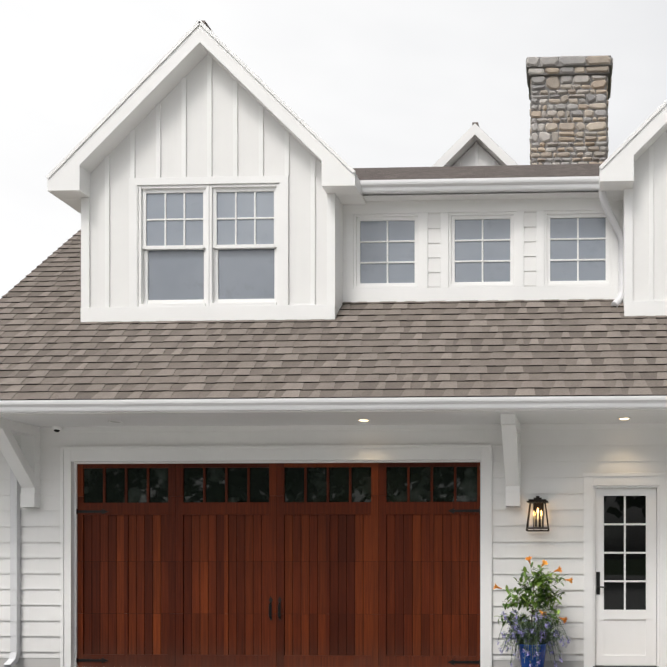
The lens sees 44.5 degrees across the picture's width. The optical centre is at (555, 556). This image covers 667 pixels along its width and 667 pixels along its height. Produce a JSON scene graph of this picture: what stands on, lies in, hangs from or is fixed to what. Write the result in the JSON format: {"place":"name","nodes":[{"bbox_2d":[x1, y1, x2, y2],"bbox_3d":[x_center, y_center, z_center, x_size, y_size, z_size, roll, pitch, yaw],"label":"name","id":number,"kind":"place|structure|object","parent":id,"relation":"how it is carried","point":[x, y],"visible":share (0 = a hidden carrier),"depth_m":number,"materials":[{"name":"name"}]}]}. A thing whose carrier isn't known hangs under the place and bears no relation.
{"place":"outdoors","nodes":[
{"label":"outdoors","id":0,"kind":"place"},
{"bbox_2d":[90,54,338,315],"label":"dormer wall","id":1,"kind":"structure","parent":0,"point":[300,154],"depth_m":9.27,"materials":[{"name":"white wood"}]},
{"bbox_2d":[81,56,342,321],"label":"dormer trim","id":2,"kind":"structure","parent":1,"relation":"attached to","point":[211,305],"depth_m":9.26,"materials":[{"name":"white wood"}]},
{"bbox_2d":[147,192,273,299],"bbox_3d":[-4.222,-3.802,9.316,1.596,1.310,0.034,0,0,2],"label":"dormer glass","id":3,"kind":"object","parent":2,"relation":"in","point":[179,274],"visible":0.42,"depth_m":9.31,"materials":[{"name":"grey glass"}]},
{"bbox_2d":[77,462,479,666],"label":"garage door","id":4,"kind":"structure","parent":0,"point":[378,580],"depth_m":9.01,"materials":[{"name":"brown wood"}]},
{"bbox_2d":[76,508,479,664],"bbox_3d":[-3.305,0.349,8.983,4.850,1.841,0.046,0,0,2],"label":"garage door hardware","id":5,"kind":"object","parent":4,"relation":"attached to","point":[103,660],"visible":1,"depth_m":9.00,"materials":[{"name":"black metal"}]},
{"bbox_2d":[0,0,666,298],"label":"sky","id":6,"kind":"structure","parent":0,"point":[383,83],"materials":[{"name":"white"}]},
{"bbox_2d":[360,176,598,180],"bbox_3d":[-0.923,-4.560,9.207,2.999,0.027,0.040,0,0,2],"label":"roof edge","id":7,"kind":"object","parent":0,"point":[478,178],"visible":0.14,"depth_m":9.19,"materials":[{"name":"white metal"}]},
{"bbox_2d":[363,191,598,201],"bbox_3d":[-0.916,-4.499,9.381,4.095,0.155,0.199,0,0,2],"label":"fascia board","id":8,"kind":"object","parent":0,"point":[482,196],"depth_m":9.36,"materials":[{"name":"white wood"}]},
{"bbox_2d":[527,55,610,164],"bbox_3d":[0.242,-6.732,13.559,1.448,3.731,0.990,0,0,2],"label":"chimney","id":9,"kind":"object","parent":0,"point":[558,65],"visible":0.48,"depth_m":13.13,"materials":[{"name":"grey stone"}]},
{"bbox_2d":[593,665,656,666],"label":"door threshold","id":10,"kind":"object","parent":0,"point":[621,666],"visible":0.67,"depth_m":8.79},
{"bbox_2d":[633,130,666,300],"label":"dormer wall","id":11,"kind":"structure","parent":0,"point":[641,232],"depth_m":9.09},
{"bbox_2d":[623,146,666,315],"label":"dormer trim","id":12,"kind":"structure","parent":11,"relation":"attached to","point":[651,307],"depth_m":9.07,"materials":[{"name":"white wood"}]},
{"label":"driveway","id":13,"kind":"structure","parent":0,"visible":0},
{"bbox_2d":[0,658,583,666],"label":"concrete foundation","id":14,"kind":"object","parent":13,"relation":"on","point":[38,662],"visible":0.1,"depth_m":9.04,"materials":[{"name":"grey concrete"}]},
{"bbox_2d":[3,191,622,666],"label":"downspouts","id":15,"kind":"object","parent":13,"relation":"on","point":[15,551],"visible":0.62,"depth_m":8.98,"materials":[{"name":"paint"}]},
{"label":"roof shingles","id":16,"kind":"object","parent":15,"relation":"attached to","visible":0},
{"bbox_2d":[46,20,365,213],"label":"gable roof trim","id":17,"kind":"structure","parent":16,"relation":"on","point":[68,179],"depth_m":9.10,"materials":[{"name":"white wood"}]},
{"bbox_2d":[0,229,666,399],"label":"roof shingle tabs","id":18,"kind":"object","parent":16,"relation":"on","point":[50,342],"visible":0.71,"depth_m":8.65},
{"bbox_2d":[0,177,666,412],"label":"gutters","id":19,"kind":"object","parent":16,"relation":"on","point":[420,403],"visible":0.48,"depth_m":8.00,"materials":[{"name":"paint"}]},
{"bbox_2d":[0,408,666,413],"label":"fascia","id":20,"kind":"structure","parent":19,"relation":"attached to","point":[335,411],"depth_m":8.03,"materials":[{"name":"paint"}]},
{"bbox_2d":[353,164,600,179],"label":"shed roof shingles","id":21,"kind":"object","parent":16,"relation":"on","point":[502,171],"visible":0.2,"depth_m":10.89,"materials":[{"name":"brown"}]},
{"bbox_2d":[453,144,500,165],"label":"gable wall","id":22,"kind":"structure","parent":16,"relation":"on","point":[467,158],"depth_m":13.44,"materials":[{"name":"paint"}]},
{"bbox_2d":[432,124,517,166],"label":"gable trim","id":23,"kind":"structure","parent":22,"relation":"attached to","point":[475,134],"depth_m":13.25,"materials":[{"name":"paint"}]},
{"bbox_2d":[428,211,535,287],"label":"wall","id":24,"kind":"structure","parent":16,"relation":"on","point":[434,250],"depth_m":9.46,"materials":[{"name":"paint"}]},
{"bbox_2d":[343,198,622,301],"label":"trim","id":25,"kind":"structure","parent":24,"relation":"attached to","point":[450,289],"depth_m":9.45,"materials":[{"name":"paint"}]},
{"bbox_2d":[360,218,605,282],"bbox_3d":[-0.915,-3.814,9.488,3.080,0.793,0.006,0,0,2],"label":"glass","id":26,"kind":"object","parent":25,"relation":"attached to","point":[492,250],"visible":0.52,"depth_m":9.48,"materials":[{"name":"grey glass"}]},
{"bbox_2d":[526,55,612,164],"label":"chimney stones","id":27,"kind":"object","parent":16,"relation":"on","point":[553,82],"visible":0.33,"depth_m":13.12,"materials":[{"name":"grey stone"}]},
{"bbox_2d":[599,99,666,200],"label":"gable roof trim","id":28,"kind":"structure","parent":16,"relation":"on","point":[616,174],"depth_m":8.89,"materials":[{"name":"white wood"}]},
{"bbox_2d":[517,642,547,666],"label":"blue pot","id":29,"kind":"object","parent":13,"relation":"on","point":[542,651],"visible":0.65,"depth_m":8.35,"materials":[{"name":"ceramic"}]},
{"bbox_2d":[496,608,570,666],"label":"flowers","id":30,"kind":"object","parent":29,"relation":"on","point":[538,634],"visible":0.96,"depth_m":8.36,"materials":[{"name":"purple plant"}]},
{"label":"ground","id":31,"kind":"structure","parent":0,"visible":0},
{"bbox_2d":[0,423,666,660],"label":"lap siding wall","id":32,"kind":"structure","parent":31,"relation":"on","point":[557,461],"depth_m":8.85,"materials":[{"name":"white wood"}]},
{"bbox_2d":[0,414,520,507],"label":"eave brackets","id":33,"kind":"object","parent":32,"relation":"attached to","point":[23,462],"visible":1,"depth_m":8.74,"materials":[{"name":"paint"}]},
{"bbox_2d":[0,410,666,426],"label":"soffit","id":34,"kind":"structure","parent":32,"relation":"on","point":[351,418],"depth_m":8.48,"materials":[{"name":"paint"}]},
{"bbox_2d":[52,426,62,430],"bbox_3d":[-5.889,-1.516,8.983,0.110,0.049,0.110,0,0,2],"label":"security camera","id":35,"kind":"object","parent":34,"relation":"attached to","point":[60,428],"visible":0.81,"depth_m":8.95,"materials":[{"name":"paint"}]},
{"bbox_2d":[108,417,630,422],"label":"recessed lights","id":36,"kind":"object","parent":34,"relation":"attached to","point":[370,420],"visible":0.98,"depth_m":8.53},
{"bbox_2d":[60,444,666,666],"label":"door trim casings","id":37,"kind":"structure","parent":32,"relation":"attached to","point":[71,457],"depth_m":8.88,"materials":[{"name":"paint"}]},
{"bbox_2d":[526,496,549,531],"bbox_3d":[-0.204,-0.492,8.701,0.260,0.402,0.260,0,0,2],"label":"wall lantern","id":38,"kind":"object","parent":32,"relation":"attached to","point":[538,502],"depth_m":8.70,"materials":[{"name":"brown metal"}]},
{"bbox_2d":[533,513,541,526],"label":"lantern candles","id":39,"kind":"object","parent":38,"relation":"in","point":[537,520],"visible":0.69,"depth_m":8.68,"materials":[{"name":"beige wax"}]},
{"bbox_2d":[595,488,655,665],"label":"entry door","id":40,"kind":"structure","parent":32,"relation":"attached to","point":[624,637],"depth_m":8.85,"materials":[{"name":"white wood"}]},
{"bbox_2d":[596,572,606,594],"bbox_3d":[0.532,0.308,8.824,0.123,0.264,0.064,0,0,2],"label":"door handle","id":41,"kind":"object","parent":40,"relation":"attached to","point":[598,586],"visible":1,"depth_m":8.85,"materials":[{"name":"black metal"}]},
{"bbox_2d":[604,496,645,609],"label":"door glass panes","id":42,"kind":"structure","parent":40,"relation":"in","point":[614,563],"depth_m":8.87,"materials":[{"name":"black glass"}]},
{"label":"pot soil","id":43,"kind":"structure","parent":0,"visible":0},
{"bbox_2d":[494,556,572,629],"bbox_3d":[-0.263,0.490,8.456,0.857,1.006,0.486,0,0,-16],"label":"potted shrub","id":44,"kind":"object","parent":43,"relation":"on","point":[540,595],"visible":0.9,"depth_m":8.45,"materials":[{"name":"green plant"}]}
]}

